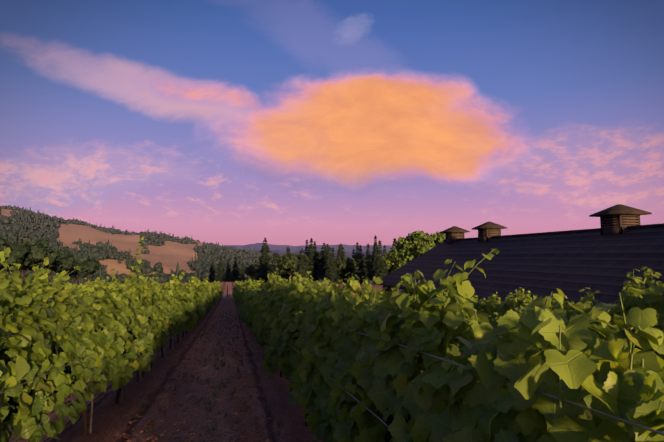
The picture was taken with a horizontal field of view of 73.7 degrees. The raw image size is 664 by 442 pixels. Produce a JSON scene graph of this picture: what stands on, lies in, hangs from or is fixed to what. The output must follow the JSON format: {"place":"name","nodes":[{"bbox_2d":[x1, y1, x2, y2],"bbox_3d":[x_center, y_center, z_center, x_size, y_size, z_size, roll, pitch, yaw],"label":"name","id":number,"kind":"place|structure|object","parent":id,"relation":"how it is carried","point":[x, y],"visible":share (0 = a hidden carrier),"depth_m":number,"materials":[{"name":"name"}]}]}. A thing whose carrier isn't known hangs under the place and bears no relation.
{"place":"outdoors","nodes":[
{"label":"outdoors","id":0,"kind":"place"},
{"bbox_2d":[0,209,393,441],"bbox_3d":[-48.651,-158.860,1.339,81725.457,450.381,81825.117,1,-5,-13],"label":"ground","id":1,"kind":"structure","parent":0,"point":[111,420],"depth_m":7.74,"materials":[{"name":"brown soil"}]},
{"bbox_2d":[0,237,26,266],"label":"tree","id":2,"kind":"object","parent":1,"relation":"on","point":[16,254],"visible":0.71,"depth_m":111.47,"materials":[{"name":"green plant"}]},
{"bbox_2d":[0,239,57,283],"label":"tree","id":3,"kind":"object","parent":1,"relation":"on","point":[36,253],"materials":[{"name":"green plant"}]},
{"bbox_2d":[28,248,76,280],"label":"tree","id":4,"kind":"object","parent":1,"relation":"on","point":[65,260],"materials":[{"name":"green plant"}]},
{"bbox_2d":[56,257,101,283],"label":"tree","id":5,"kind":"object","parent":1,"relation":"on","point":[89,266],"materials":[{"name":"green plant"}]},
{"bbox_2d":[43,333,175,441],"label":"drip hose","id":6,"kind":"object","parent":1,"relation":"on","point":[48,438],"depth_m":5.07,"materials":[{"name":"black"}]},
{"bbox_2d":[105,278,128,283],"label":"oak crown","id":7,"kind":"object","parent":1,"relation":"on","point":[122,281],"visible":0.04,"depth_m":232.04},
{"bbox_2d":[0,205,320,284],"bbox_3d":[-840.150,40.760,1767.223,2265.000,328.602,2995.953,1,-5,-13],"label":"woods","id":8,"kind":"object","parent":1,"relation":"on","point":[201,265],"visible":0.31,"depth_m":1398.95,"materials":[{"name":"green plant"}]},
{"bbox_2d":[38,310,308,435],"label":"vine trunks","id":9,"kind":"object","parent":1,"relation":"on","point":[85,424],"depth_m":6.41,"materials":[{"name":"brown plant"}]},
{"bbox_2d":[125,320,266,441],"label":"fallen leaves","id":10,"kind":"object","parent":1,"relation":"on","point":[206,390],"visible":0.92,"depth_m":7.34,"materials":[{"name":"brown plant"}]},
{"bbox_2d":[120,315,280,441],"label":"soil clods","id":11,"kind":"object","parent":1,"relation":"on","point":[241,436],"visible":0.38,"depth_m":6.78,"materials":[{"name":"brown soil"}]},
{"bbox_2d":[90,311,311,433],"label":"vine stakes","id":12,"kind":"object","parent":1,"relation":"on","point":[92,403],"visible":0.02,"depth_m":6.47,"materials":[{"name":"brown wood"}]},
{"bbox_2d":[140,312,283,441],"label":"alley weeds","id":13,"kind":"object","parent":1,"relation":"on","point":[214,395],"visible":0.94,"depth_m":8.07,"materials":[{"name":"plant"}]},
{"bbox_2d":[245,261,259,278],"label":"tree","id":14,"kind":"object","parent":1,"relation":"on","point":[250,269],"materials":[{"name":"green plant"}]},
{"bbox_2d":[273,253,308,280],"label":"tree","id":15,"kind":"object","parent":1,"relation":"on","point":[285,262],"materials":[{"name":"green plant"}]},
{"bbox_2d":[208,235,396,284],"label":"conifer","id":16,"kind":"object","parent":1,"relation":"on","point":[325,271],"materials":[{"name":"green plant"}]},
{"bbox_2d":[305,251,330,281],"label":"tree","id":17,"kind":"object","parent":1,"relation":"on","point":[317,254],"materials":[{"name":"green plant"}]},
{"bbox_2d":[0,306,656,441],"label":"cane","id":18,"kind":"object","parent":1,"relation":"on","point":[6,358],"depth_m":3.20,"materials":[{"name":"plant"}]},
{"bbox_2d":[0,237,663,441],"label":"leaves","id":19,"kind":"object","parent":1,"relation":"on","point":[279,312],"visible":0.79,"depth_m":3.52,"materials":[{"name":"green plant"}]},
{"bbox_2d":[40,332,270,411],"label":"grape clusters","id":20,"kind":"object","parent":19,"relation":"on","point":[45,403],"depth_m":3.31,"materials":[{"name":"purple food"}]},
{"bbox_2d":[0,241,660,406],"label":"vine shoots","id":21,"kind":"object","parent":19,"relation":"on","point":[559,377],"visible":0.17,"depth_m":1.99,"materials":[{"name":"green plant"}]},
{"bbox_2d":[0,271,663,345],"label":"leaves","id":22,"kind":"object","parent":1,"relation":"on","point":[199,299],"visible":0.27,"depth_m":13.34,"materials":[{"name":"green plant"}]},
{"bbox_2d":[335,256,357,282],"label":"tree","id":23,"kind":"object","parent":1,"relation":"on","point":[349,264],"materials":[{"name":"green plant"}]},
{"bbox_2d":[142,283,632,375],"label":"trellis posts","id":24,"kind":"object","parent":1,"relation":"on","point":[627,309],"depth_m":3.88,"materials":[{"name":"brown wood"}]},
{"bbox_2d":[383,247,403,272],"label":"tree","id":25,"kind":"object","parent":1,"relation":"on","point":[390,260],"depth_m":86.89,"materials":[{"name":"green plant"}]},
{"bbox_2d":[394,231,444,266],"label":"tree","id":26,"kind":"object","parent":1,"relation":"on","point":[412,246],"visible":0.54,"depth_m":61.59,"materials":[{"name":"green plant"}]},
{"bbox_2d":[287,293,663,441],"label":"leaves","id":27,"kind":"object","parent":1,"relation":"on","point":[376,376],"visible":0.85,"depth_m":1.55,"materials":[{"name":"green plant"}]},
{"bbox_3d":[18.088,2.460,1.100,11.600,7.200,74.600,1,-5,-13],"label":"barn","id":28,"kind":"object","parent":1,"relation":"on","visible":0},
{"bbox_2d":[440,204,651,239],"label":"cupola roofs","id":29,"kind":"structure","parent":28,"relation":"on","point":[618,209],"depth_m":21.04,"materials":[{"name":"brown wood"}]},
{"bbox_2d":[0,301,663,441],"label":"trellis wires","id":30,"kind":"object","parent":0,"point":[613,417],"depth_m":1.53,"materials":[{"name":"grey metal"}]},
{"bbox_2d":[0,0,663,245],"label":"sky","id":31,"kind":"structure","parent":0,"point":[226,122],"materials":[{"name":"blue"}]},
{"bbox_2d":[383,279,500,297],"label":"barn walls","id":32,"kind":"structure","parent":0,"point":[388,289],"depth_m":34.29,"materials":[{"name":"brown wood"}]},
{"bbox_2d":[378,226,663,311],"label":"barn roof","id":33,"kind":"structure","parent":32,"relation":"on","point":[569,265],"depth_m":21.00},
{"bbox_2d":[445,214,639,243],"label":"roof cupolas","id":34,"kind":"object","parent":33,"relation":"on","point":[620,229],"depth_m":21.12,"materials":[{"name":"brown wood"}]},
{"bbox_2d":[446,215,638,239],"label":"cupola louvers","id":35,"kind":"object","parent":34,"relation":"in","point":[602,225],"visible":0.6,"depth_m":20.92,"materials":[{"name":"brown wood"}]},
{"bbox_2d":[443,223,663,240],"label":"roof ridge","id":36,"kind":"structure","parent":33,"relation":"on","point":[635,226],"depth_m":24.05,"materials":[{"name":"black"}]}
]}

